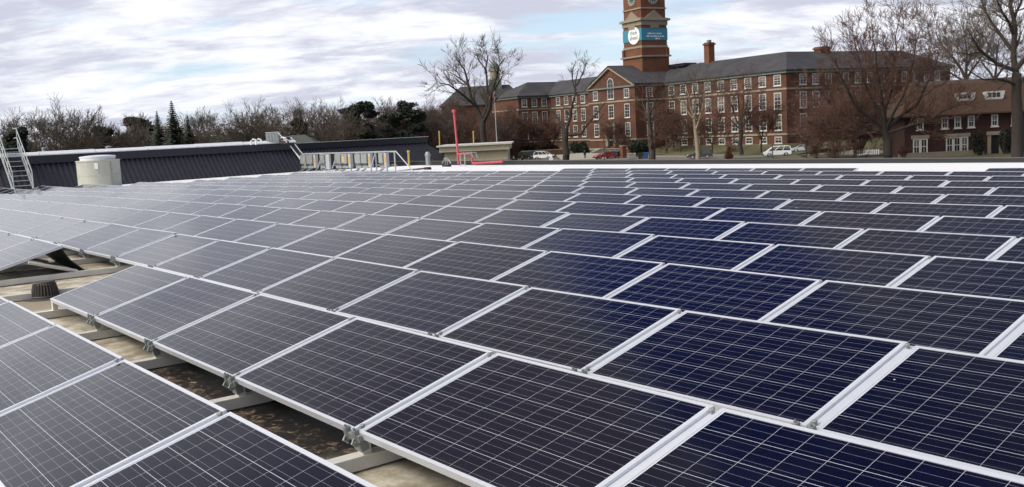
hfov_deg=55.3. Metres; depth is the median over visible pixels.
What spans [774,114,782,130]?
window
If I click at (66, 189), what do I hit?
solar panel
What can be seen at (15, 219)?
solar panel
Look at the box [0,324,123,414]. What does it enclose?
solar panel
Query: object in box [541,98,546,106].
window
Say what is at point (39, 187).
solar panel
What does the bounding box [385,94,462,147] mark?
bare tree
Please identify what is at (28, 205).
solar panel
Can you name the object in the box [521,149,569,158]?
retaining wall
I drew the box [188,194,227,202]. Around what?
solar panel
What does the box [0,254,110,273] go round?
mounting rail
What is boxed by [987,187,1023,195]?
solar panel
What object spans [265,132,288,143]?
rooftop unit
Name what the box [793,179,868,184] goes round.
solar panel
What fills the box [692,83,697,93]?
window
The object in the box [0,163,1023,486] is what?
roof deck
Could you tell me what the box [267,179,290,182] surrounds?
solar panel
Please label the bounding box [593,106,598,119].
window
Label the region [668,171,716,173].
solar panel
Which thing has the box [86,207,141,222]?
solar panel
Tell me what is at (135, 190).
solar panel
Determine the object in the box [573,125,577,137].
window
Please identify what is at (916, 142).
window
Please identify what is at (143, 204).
solar panel
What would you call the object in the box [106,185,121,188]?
solar panel
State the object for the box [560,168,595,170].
solar panel
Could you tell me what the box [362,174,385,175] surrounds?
solar panel
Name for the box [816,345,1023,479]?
solar panel
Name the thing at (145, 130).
bare tree
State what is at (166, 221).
solar panel
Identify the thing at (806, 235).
solar panel
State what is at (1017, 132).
oak tree
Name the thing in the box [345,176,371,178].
solar panel
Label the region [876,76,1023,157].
brown roof house
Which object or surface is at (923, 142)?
window
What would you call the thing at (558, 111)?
window
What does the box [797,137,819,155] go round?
bare shrub
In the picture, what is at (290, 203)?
solar panel
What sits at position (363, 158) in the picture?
electrical cabinet
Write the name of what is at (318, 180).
solar panel
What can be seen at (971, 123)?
window
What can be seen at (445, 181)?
solar panel
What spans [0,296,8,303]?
solar panel
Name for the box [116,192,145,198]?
solar panel
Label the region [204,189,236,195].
solar panel
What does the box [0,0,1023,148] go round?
sky
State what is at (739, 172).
solar panel
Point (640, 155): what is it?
dark bin
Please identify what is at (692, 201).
solar panel
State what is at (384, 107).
bare tree
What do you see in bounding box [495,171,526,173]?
solar panel
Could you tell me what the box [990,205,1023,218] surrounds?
solar panel
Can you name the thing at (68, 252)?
mounting rail
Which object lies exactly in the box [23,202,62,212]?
solar panel
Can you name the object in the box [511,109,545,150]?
bare tree
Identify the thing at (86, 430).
solar panel
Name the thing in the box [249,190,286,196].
solar panel
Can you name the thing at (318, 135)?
bare tree
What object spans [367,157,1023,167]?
parapet wall
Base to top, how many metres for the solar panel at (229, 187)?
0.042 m
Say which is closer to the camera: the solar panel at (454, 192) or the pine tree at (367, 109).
the solar panel at (454, 192)
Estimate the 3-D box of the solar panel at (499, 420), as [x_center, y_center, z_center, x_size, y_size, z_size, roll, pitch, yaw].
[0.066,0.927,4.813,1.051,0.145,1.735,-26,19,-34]
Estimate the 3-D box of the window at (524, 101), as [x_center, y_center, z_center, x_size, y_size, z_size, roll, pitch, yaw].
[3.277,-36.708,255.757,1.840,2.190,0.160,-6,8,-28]
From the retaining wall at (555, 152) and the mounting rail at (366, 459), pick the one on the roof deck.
the mounting rail at (366, 459)
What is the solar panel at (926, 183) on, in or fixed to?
on the roof deck
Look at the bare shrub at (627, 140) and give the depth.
209.98 m
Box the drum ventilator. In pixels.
[75,155,121,185]
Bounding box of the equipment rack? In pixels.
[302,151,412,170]
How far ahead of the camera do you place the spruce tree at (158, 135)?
173.21 m
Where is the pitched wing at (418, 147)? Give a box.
[296,136,444,170]
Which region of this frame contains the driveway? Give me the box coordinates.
[556,153,608,159]
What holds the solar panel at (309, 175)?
on the roof deck
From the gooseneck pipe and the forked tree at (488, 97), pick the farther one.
the forked tree at (488, 97)
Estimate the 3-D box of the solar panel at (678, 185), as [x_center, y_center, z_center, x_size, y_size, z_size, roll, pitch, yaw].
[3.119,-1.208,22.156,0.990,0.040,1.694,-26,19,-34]
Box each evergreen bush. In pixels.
[569,141,589,152]
[628,139,648,156]
[972,128,984,154]
[997,129,1010,153]
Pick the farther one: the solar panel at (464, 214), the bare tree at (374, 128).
the bare tree at (374, 128)
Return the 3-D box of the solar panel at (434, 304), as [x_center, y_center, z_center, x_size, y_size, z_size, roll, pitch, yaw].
[-0.727,0.541,8.476,1.051,0.145,1.735,-26,19,-34]
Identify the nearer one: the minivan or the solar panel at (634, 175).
the solar panel at (634, 175)
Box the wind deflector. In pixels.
[45,249,83,270]
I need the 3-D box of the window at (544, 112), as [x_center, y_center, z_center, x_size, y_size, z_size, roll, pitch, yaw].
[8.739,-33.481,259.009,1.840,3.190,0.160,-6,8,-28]
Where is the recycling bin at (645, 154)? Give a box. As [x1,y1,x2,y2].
[643,152,648,158]
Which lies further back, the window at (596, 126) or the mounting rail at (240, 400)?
the window at (596, 126)
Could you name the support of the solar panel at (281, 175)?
on the roof deck
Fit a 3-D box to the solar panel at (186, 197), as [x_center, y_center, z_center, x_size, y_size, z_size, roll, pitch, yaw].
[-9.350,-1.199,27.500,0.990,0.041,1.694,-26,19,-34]
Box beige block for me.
[436,141,513,160]
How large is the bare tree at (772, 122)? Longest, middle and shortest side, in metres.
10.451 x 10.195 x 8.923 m
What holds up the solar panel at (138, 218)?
on the roof deck
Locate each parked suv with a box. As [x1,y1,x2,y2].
[521,151,535,159]
[533,151,554,158]
[607,149,619,157]
[687,149,712,158]
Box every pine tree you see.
[337,101,383,140]
[377,113,402,138]
[392,100,429,143]
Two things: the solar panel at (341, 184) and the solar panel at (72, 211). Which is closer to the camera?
the solar panel at (72, 211)
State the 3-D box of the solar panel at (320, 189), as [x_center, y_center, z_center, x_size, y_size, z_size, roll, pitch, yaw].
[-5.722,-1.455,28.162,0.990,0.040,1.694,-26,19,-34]
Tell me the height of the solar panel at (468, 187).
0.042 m
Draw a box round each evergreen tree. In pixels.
[3,126,31,153]
[91,126,113,148]
[123,116,155,146]
[289,117,309,135]
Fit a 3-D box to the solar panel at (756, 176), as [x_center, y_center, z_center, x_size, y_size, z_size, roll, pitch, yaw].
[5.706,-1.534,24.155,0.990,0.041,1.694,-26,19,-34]
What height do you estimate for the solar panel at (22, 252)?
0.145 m
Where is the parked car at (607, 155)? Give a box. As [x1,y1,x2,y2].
[593,151,614,158]
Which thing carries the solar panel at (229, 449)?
on the mounting rail
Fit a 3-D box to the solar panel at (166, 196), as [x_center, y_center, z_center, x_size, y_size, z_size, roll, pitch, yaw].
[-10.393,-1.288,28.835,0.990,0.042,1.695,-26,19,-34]
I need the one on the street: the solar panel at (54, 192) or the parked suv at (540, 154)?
the parked suv at (540, 154)
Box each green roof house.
[209,134,265,142]
[285,135,319,142]
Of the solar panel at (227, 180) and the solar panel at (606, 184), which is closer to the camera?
the solar panel at (606, 184)
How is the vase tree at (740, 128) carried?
on the grass bank
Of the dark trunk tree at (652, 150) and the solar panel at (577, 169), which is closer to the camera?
the solar panel at (577, 169)
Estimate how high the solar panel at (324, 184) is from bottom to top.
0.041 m
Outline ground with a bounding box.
[510,148,1010,158]
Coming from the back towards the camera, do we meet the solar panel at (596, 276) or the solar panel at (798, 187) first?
the solar panel at (798, 187)
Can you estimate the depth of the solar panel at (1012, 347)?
6.01 m
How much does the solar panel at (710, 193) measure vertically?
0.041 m
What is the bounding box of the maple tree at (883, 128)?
[782,0,990,157]
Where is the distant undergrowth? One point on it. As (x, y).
(224, 139)
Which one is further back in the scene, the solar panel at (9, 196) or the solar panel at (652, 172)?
the solar panel at (9, 196)
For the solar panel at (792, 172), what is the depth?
25.30 m
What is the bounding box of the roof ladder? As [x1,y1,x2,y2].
[460,152,477,165]
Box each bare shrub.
[613,130,633,147]
[653,132,667,148]
[657,117,690,149]
[797,136,831,158]
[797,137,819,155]
[825,138,847,157]
[836,140,870,157]
[842,130,882,154]
[897,142,913,157]
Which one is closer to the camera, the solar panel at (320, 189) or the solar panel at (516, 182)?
the solar panel at (516, 182)
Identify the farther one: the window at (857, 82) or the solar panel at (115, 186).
the window at (857, 82)
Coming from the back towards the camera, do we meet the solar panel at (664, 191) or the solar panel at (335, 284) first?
the solar panel at (664, 191)
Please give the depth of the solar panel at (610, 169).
33.03 m
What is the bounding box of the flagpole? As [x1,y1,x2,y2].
[494,91,496,141]
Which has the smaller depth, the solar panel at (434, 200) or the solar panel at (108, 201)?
the solar panel at (434, 200)
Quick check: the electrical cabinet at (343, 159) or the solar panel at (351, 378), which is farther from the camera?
the electrical cabinet at (343, 159)
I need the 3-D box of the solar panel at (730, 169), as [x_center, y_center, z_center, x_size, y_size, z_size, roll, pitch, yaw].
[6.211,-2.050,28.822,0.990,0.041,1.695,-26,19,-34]
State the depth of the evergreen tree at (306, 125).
167.80 m
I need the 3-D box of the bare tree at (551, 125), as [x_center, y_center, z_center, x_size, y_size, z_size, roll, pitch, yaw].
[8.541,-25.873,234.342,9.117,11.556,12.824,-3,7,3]
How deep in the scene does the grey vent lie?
67.10 m
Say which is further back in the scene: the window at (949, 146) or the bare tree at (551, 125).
the bare tree at (551, 125)
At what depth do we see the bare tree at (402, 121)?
195.24 m
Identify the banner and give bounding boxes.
[623,27,667,44]
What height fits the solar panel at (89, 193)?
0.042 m
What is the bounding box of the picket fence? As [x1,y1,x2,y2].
[857,149,878,155]
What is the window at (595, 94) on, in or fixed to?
in the college building at (612, 85)
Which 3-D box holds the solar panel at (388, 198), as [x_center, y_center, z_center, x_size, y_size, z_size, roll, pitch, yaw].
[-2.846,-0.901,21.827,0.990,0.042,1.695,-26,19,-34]
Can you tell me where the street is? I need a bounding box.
[511,150,882,159]
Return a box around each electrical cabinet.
[300,154,317,170]
[320,154,330,170]
[334,154,353,170]
[354,153,373,171]
[378,153,389,171]
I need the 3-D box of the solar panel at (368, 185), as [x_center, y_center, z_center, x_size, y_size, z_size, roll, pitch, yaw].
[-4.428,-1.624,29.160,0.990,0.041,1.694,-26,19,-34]
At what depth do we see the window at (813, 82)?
186.37 m
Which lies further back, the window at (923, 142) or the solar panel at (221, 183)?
the window at (923, 142)
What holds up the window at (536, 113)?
in the college building at (612, 85)
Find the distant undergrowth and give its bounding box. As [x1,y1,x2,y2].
[34,134,340,150]
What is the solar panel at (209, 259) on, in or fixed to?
on the mounting rail at (55, 311)
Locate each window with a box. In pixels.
[522,99,526,107]
[532,99,536,106]
[532,111,537,123]
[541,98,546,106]
[542,111,547,121]
[556,97,560,105]
[556,110,560,121]
[564,96,567,104]
[573,109,576,121]
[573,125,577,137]
[580,95,584,103]
[581,108,585,120]
[582,125,586,136]
[593,91,597,100]
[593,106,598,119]
[594,124,599,137]
[607,78,613,99]
[608,105,614,118]
[624,88,628,97]
[624,103,630,117]
[625,122,630,136]
[646,87,652,96]
[669,101,674,113]
[680,84,685,94]
[681,100,686,114]
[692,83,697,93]
[692,99,698,113]
[705,82,710,92]
[705,98,711,113]
[705,118,711,132]
[717,80,723,91]
[718,97,724,112]
[718,117,724,132]
[718,138,725,144]
[730,79,737,90]
[731,96,738,111]
[731,117,738,132]
[744,78,751,88]
[745,95,751,110]
[745,116,752,131]
[746,137,752,143]
[758,76,765,87]
[759,94,766,109]
[759,117,766,131]
[773,74,781,86]
[774,92,781,109]
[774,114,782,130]
[775,137,782,143]
[799,73,806,84]
[799,91,806,108]
[812,73,819,84]
[812,91,819,107]
[854,72,860,83]
[913,139,919,152]
[916,118,923,130]
[920,139,927,152]
[940,117,948,129]
[946,137,952,150]
[953,116,961,128]
[953,137,960,150]
[961,137,967,150]
[967,115,975,128]
[990,114,998,126]
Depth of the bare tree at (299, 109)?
178.10 m
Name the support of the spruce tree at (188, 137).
on the ground
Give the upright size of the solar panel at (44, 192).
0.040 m
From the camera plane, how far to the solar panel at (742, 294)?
8.14 m
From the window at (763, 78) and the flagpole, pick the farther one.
the window at (763, 78)
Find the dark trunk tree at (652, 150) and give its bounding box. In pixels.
[623,71,678,159]
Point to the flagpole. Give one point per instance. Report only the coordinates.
(495, 120)
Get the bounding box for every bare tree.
[0,92,114,151]
[0,118,30,153]
[0,119,54,150]
[1,105,80,151]
[36,106,146,150]
[55,120,125,150]
[112,112,164,147]
[116,112,182,145]
[167,105,226,144]
[167,114,225,143]
[182,100,274,143]
[191,97,291,142]
[237,106,293,135]
[266,101,361,141]
[267,96,332,140]
[302,97,369,140]
[313,98,389,140]
[335,101,384,138]
[361,94,410,138]
[375,96,415,123]
[379,101,437,140]
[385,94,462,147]
[398,101,476,150]
[427,106,487,149]
[476,113,517,141]
[493,108,544,157]
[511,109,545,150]
[532,112,562,149]
[535,119,570,143]
[596,112,626,147]
[640,96,689,151]
[655,109,706,152]
[688,106,738,151]
[735,94,792,151]
[782,110,840,156]
[794,91,887,157]
[804,82,899,154]
[894,0,1023,80]
[954,8,1023,77]
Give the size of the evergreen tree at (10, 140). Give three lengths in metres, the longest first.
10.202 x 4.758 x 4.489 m
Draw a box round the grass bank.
[510,137,882,157]
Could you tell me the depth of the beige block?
78.53 m
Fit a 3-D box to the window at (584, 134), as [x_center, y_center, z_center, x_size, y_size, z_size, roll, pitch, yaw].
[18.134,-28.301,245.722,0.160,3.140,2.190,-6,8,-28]
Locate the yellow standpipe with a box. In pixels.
[407,150,409,164]
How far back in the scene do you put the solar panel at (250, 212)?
19.90 m
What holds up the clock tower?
on the college building at (612, 85)
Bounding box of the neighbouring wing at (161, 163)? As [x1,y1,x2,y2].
[0,139,305,189]
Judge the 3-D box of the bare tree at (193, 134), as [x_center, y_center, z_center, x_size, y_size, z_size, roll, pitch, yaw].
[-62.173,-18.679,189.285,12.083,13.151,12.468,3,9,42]
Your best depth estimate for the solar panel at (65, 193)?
38.46 m
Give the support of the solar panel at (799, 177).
on the roof deck
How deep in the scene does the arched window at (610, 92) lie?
219.71 m
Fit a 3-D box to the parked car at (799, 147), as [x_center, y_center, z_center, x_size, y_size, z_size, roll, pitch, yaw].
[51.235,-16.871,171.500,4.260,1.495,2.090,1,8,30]
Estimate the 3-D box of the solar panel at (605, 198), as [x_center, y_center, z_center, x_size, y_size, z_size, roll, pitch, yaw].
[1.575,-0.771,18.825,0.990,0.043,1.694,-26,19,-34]
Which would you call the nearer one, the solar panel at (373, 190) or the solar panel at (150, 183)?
the solar panel at (373, 190)
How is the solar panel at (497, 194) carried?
on the roof deck
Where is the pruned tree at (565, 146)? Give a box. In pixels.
[536,50,618,159]
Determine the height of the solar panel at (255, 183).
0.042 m
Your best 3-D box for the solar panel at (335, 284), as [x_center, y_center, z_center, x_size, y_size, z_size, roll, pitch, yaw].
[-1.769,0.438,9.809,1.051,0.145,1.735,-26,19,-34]
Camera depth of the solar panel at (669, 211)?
15.28 m
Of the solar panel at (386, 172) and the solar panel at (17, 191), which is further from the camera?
the solar panel at (17, 191)
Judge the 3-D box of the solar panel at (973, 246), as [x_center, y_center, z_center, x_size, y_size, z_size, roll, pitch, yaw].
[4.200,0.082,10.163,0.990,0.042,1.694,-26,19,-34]
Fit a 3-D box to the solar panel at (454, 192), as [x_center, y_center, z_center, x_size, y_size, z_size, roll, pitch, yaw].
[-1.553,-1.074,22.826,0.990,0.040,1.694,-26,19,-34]
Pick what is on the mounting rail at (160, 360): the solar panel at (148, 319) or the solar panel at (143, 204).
the solar panel at (148, 319)
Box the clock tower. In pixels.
[619,0,670,83]
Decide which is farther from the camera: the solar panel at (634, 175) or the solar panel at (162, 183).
the solar panel at (162, 183)
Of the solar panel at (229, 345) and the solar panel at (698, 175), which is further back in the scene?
the solar panel at (698, 175)
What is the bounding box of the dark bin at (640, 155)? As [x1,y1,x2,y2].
[638,153,642,158]
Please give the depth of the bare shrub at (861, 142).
149.50 m
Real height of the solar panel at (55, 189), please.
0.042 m
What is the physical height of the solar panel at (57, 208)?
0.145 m
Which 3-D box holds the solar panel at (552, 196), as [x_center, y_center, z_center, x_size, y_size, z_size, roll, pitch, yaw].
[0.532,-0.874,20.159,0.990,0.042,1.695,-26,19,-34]
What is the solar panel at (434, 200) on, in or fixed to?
on the roof deck
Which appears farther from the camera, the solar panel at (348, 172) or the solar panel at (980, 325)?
the solar panel at (348, 172)
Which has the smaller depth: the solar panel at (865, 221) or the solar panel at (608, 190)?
the solar panel at (865, 221)
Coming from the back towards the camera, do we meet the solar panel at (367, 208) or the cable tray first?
the cable tray
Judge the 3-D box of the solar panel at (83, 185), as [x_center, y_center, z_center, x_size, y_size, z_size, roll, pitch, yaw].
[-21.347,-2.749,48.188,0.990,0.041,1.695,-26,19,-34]
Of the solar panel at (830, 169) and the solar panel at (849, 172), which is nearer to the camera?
the solar panel at (849, 172)
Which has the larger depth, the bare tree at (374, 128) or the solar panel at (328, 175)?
the bare tree at (374, 128)
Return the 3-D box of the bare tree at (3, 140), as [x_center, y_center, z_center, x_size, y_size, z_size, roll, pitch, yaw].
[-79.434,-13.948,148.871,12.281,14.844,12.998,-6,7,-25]
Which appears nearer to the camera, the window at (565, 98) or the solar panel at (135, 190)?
the solar panel at (135, 190)
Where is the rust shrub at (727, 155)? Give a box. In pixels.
[724,145,733,158]
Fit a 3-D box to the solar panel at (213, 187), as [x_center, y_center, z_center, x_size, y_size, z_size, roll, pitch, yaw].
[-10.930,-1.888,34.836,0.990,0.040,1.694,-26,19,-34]
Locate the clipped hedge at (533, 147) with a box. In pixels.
[518,144,559,151]
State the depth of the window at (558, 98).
255.30 m
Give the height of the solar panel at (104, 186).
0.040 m
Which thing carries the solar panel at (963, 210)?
on the roof deck
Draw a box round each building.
[439,61,512,118]
[492,40,954,150]
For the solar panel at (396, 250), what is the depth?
12.18 m
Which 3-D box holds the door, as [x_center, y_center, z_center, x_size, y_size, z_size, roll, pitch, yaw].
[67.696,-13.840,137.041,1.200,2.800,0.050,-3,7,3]
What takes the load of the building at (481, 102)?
on the ground
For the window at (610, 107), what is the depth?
220.27 m
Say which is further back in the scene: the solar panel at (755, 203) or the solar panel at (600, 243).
the solar panel at (755, 203)
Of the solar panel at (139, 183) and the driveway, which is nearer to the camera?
the solar panel at (139, 183)
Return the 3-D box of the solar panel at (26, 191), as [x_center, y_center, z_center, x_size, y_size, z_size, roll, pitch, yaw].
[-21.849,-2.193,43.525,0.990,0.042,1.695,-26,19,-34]
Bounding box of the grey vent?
[425,152,430,164]
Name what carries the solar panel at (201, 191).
on the roof deck
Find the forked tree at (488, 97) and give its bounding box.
[417,27,524,142]
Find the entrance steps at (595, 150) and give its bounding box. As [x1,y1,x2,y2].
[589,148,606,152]
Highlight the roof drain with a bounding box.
[22,280,59,301]
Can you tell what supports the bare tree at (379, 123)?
on the ground
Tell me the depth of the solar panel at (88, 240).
16.44 m
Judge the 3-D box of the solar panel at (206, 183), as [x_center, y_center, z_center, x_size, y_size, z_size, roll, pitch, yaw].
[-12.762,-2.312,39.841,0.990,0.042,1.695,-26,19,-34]
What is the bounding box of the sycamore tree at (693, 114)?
[653,59,737,158]
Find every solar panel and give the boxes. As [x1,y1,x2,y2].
[0,189,19,193]
[0,194,19,198]
[0,199,21,207]
[0,210,23,220]
[0,211,41,228]
[0,214,61,233]
[0,230,10,236]
[0,233,33,250]
[0,239,61,270]
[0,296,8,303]
[0,301,55,346]
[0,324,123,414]
[0,359,227,486]
[1,200,32,209]
[7,189,25,193]
[8,194,27,199]
[10,200,46,210]
[16,194,38,199]
[17,190,36,193]
[17,217,85,238]
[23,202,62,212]
[27,194,50,200]
[28,190,43,194]
[30,186,48,189]
[35,191,52,194]
[35,221,111,243]
[37,195,62,201]
[37,203,80,214]
[39,186,54,190]
[45,191,62,194]
[46,187,65,191]
[48,195,76,202]
[50,264,188,328]
[52,204,97,216]
[56,191,74,195]
[57,187,74,191]
[57,223,140,257]
[60,196,90,203]
[64,191,85,195]
[69,188,85,191]
[69,206,118,219]
[74,184,92,187]
[74,197,107,204]
[77,191,98,195]
[83,412,376,486]
[84,184,101,188]
[84,228,176,264]
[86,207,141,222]
[88,188,105,191]
[88,197,125,205]
[91,191,114,196]
[93,185,112,188]
[94,276,258,356]
[100,188,117,191]
[103,192,127,196]
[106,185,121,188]
[107,198,145,207]
[110,210,170,226]
[112,188,130,191]
[115,234,218,267]
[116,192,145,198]
[123,199,164,209]
[125,188,144,192]
[129,182,148,185]
[130,185,146,188]
[131,193,161,198]
[133,212,201,230]
[137,188,160,192]
[141,182,159,185]
[143,200,189,211]
[151,193,183,200]
[152,294,353,394]
[153,188,177,193]
[153,240,270,277]
[154,182,170,185]
[162,215,235,235]
[166,202,214,213]
[167,194,203,201]
[168,185,188,188]
[169,182,183,185]
[170,189,196,193]
[182,182,200,185]
[183,185,205,188]
[186,189,213,194]
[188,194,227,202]
[192,203,247,216]
[195,219,277,241]
[196,182,215,185]
[200,185,223,189]
[200,248,335,292]
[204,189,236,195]
[211,182,232,185]
[212,196,253,203]
[216,185,243,189]
[219,179,236,181]
[220,205,280,219]
[224,190,259,195]
[225,182,249,185]
[227,177,243,179]
[234,179,252,181]
[234,223,326,247]
[235,318,493,451]
[236,186,264,189]
[238,196,284,205]
[239,177,257,179]
[242,182,266,185]
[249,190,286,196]
[250,179,271,181]
[253,177,273,179]
[254,208,321,223]
[257,186,288,190]
[259,257,418,311]
[261,182,289,185]
[266,198,316,208]
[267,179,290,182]
[271,177,290,178]
[273,175,290,176]
[274,191,314,198]
[278,186,311,190]
[279,228,385,256]
[282,182,311,185]
[286,179,310,181]
[288,172,305,174]
[288,174,308,176]
[288,177,307,178]
[291,210,366,228]
[297,200,354,210]
[300,192,344,199]
[302,182,335,186]
[302,186,339,191]
[304,174,326,176]
[306,172,324,173]
[306,176,326,178]
[306,179,331,181]
[321,174,344,176]
[322,172,340,173]
[325,176,346,178]
[327,179,354,182]
[327,182,360,186]
[330,187,368,192]
[331,192,381,201]
[333,201,396,214]
[335,214,420,233]
[335,271,528,337]
[336,234,456,266]
[339,172,358,173]
[342,174,363,176]
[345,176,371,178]
[348,179,379,182]
[353,183,389,187]
[357,172,377,173]
[359,187,403,193]
[359,353,717,486]
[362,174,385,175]
[365,194,418,203]
[367,176,395,179]
[373,179,404,182]
[375,203,445,217]
[376,171,400,173]
[380,183,419,188]
[383,173,408,175]
[387,218,483,239]
[391,176,421,179]
[393,188,440,195]
[396,171,421,173]
[401,179,436,183]
[404,195,465,205]
[404,241,547,280]
[406,173,432,175]
[410,183,455,188]
[417,176,449,179]
[418,171,445,173]
[421,206,502,222]
[429,189,481,196]
[431,173,459,176]
[431,179,468,183]
[439,287,681,373]
[443,171,470,173]
[446,176,480,179]
[446,197,516,208]
[447,184,492,189]
[447,223,560,247]
[457,173,488,175]
[462,180,504,184]
[466,190,527,198]
[469,171,497,173]
[474,176,512,180]
[476,209,570,226]
[484,184,534,190]
[487,173,519,176]
[493,251,664,297]
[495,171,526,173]
[497,180,542,185]
[499,199,574,211]
[508,176,549,180]
[514,191,580,200]
[517,173,553,176]
[525,171,558,173]
[525,228,654,257]
[527,185,583,192]
[534,181,587,185]
[543,177,589,180]
[544,213,648,231]
[549,173,591,176]
[554,171,593,173]
[556,201,643,215]
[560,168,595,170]
[566,193,639,203]
[573,186,637,193]
[580,181,635,186]
[583,177,633,181]
[587,310,913,429]
[588,173,632,176]
[589,171,630,173]
[592,168,629,170]
[607,263,822,320]
[615,408,1023,486]
[617,235,774,269]
[623,217,744,239]
[624,204,724,219]
[625,195,709,206]
[626,168,667,170]
[627,177,682,181]
[628,173,676,177]
[628,182,690,188]
[628,188,698,195]
[629,171,671,173]
[664,168,709,170]
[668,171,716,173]
[671,174,726,177]
[678,178,737,182]
[681,183,751,189]
[688,189,768,197]
[694,197,790,208]
[705,207,821,224]
[706,168,754,170]
[713,171,765,173]
[718,222,864,248]
[721,174,781,178]
[732,179,798,183]
[736,244,930,286]
[743,184,821,190]
[751,168,803,170]
[758,190,849,200]
[762,170,821,174]
[764,280,1023,355]
[776,175,842,179]
[778,199,887,212]
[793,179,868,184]
[801,168,858,170]
[802,211,939,230]
[814,185,901,192]
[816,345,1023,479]
[817,171,882,174]
[838,175,911,180]
[838,229,1018,259]
[839,192,944,202]
[863,180,948,186]
[874,202,1002,217]
[878,171,950,175]
[893,256,1023,299]
[894,186,995,194]
[907,175,989,180]
[922,216,1023,237]
[935,194,1023,206]
[942,181,1023,187]
[948,171,1023,176]
[985,168,1023,170]
[985,176,1023,180]
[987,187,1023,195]
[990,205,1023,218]
[991,327,1023,360]
[992,237,1023,261]
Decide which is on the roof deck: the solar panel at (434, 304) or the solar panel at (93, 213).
the solar panel at (93, 213)
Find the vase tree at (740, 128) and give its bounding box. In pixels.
[705,62,771,154]
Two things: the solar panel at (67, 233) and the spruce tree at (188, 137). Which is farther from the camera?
the spruce tree at (188, 137)
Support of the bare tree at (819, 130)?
on the ground
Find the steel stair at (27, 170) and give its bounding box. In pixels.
[0,128,33,188]
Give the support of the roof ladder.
on the roof deck
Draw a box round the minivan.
[763,145,791,156]
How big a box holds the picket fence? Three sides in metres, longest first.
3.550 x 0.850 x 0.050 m
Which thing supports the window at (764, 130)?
in the college building at (612, 85)
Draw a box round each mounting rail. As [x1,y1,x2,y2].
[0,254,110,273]
[0,261,133,285]
[1,286,80,301]
[34,302,77,317]
[37,248,79,257]
[76,323,124,339]
[130,349,186,369]
[208,386,273,410]
[326,442,403,472]
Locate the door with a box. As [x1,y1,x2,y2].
[991,135,998,153]
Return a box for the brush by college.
[376,95,523,158]
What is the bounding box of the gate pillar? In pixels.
[619,145,626,157]
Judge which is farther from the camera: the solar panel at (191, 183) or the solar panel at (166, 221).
the solar panel at (191, 183)
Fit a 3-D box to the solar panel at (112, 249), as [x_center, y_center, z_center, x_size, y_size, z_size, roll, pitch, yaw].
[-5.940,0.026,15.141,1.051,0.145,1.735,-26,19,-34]
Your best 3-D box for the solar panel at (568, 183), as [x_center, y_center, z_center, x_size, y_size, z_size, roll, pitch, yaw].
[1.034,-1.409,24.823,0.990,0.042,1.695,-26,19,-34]
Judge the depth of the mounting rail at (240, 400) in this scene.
6.59 m
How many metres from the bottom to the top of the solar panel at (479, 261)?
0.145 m
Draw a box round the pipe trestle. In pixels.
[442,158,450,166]
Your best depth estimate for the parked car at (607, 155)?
194.79 m
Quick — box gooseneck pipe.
[250,138,261,144]
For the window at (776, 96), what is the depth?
185.37 m
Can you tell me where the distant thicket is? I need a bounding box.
[2,112,500,153]
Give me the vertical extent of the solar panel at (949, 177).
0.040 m
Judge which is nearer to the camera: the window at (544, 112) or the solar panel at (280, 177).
the solar panel at (280, 177)
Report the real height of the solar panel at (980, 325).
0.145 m
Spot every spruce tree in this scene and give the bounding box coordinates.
[150,112,168,145]
[161,100,187,145]
[181,115,197,144]
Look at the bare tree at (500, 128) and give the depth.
222.93 m
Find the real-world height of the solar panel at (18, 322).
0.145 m
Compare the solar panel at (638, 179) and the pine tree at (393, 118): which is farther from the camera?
the pine tree at (393, 118)
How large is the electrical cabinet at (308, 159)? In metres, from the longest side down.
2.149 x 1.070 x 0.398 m
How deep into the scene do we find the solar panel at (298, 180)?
37.04 m
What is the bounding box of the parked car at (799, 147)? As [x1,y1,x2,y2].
[791,145,808,151]
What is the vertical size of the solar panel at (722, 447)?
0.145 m
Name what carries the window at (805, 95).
in the college building at (612, 85)
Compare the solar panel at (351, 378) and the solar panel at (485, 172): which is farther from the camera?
the solar panel at (485, 172)
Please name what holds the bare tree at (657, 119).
on the grass bank
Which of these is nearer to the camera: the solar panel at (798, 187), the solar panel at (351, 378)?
the solar panel at (351, 378)
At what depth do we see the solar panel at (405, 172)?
40.11 m
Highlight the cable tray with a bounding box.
[281,136,310,164]
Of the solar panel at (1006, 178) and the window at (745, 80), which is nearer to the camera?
the solar panel at (1006, 178)
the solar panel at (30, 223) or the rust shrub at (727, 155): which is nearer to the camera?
the solar panel at (30, 223)
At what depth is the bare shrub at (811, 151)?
141.52 m
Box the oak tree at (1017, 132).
[916,0,1023,156]
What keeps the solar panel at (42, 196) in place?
on the roof deck
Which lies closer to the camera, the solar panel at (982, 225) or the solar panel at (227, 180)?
the solar panel at (982, 225)
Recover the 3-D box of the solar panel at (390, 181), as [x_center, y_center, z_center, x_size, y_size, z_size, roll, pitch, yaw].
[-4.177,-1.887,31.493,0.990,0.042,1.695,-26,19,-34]
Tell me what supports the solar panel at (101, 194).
on the roof deck
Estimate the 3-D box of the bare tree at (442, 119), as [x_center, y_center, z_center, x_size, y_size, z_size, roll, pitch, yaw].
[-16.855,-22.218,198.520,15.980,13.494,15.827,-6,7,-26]
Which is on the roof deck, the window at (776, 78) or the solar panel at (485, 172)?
the solar panel at (485, 172)
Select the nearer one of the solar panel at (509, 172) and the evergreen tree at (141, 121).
the solar panel at (509, 172)
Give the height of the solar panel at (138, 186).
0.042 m
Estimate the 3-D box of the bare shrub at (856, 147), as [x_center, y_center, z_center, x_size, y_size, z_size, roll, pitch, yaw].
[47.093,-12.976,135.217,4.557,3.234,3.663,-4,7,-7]
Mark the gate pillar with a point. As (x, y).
(623, 153)
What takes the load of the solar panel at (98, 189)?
on the roof deck

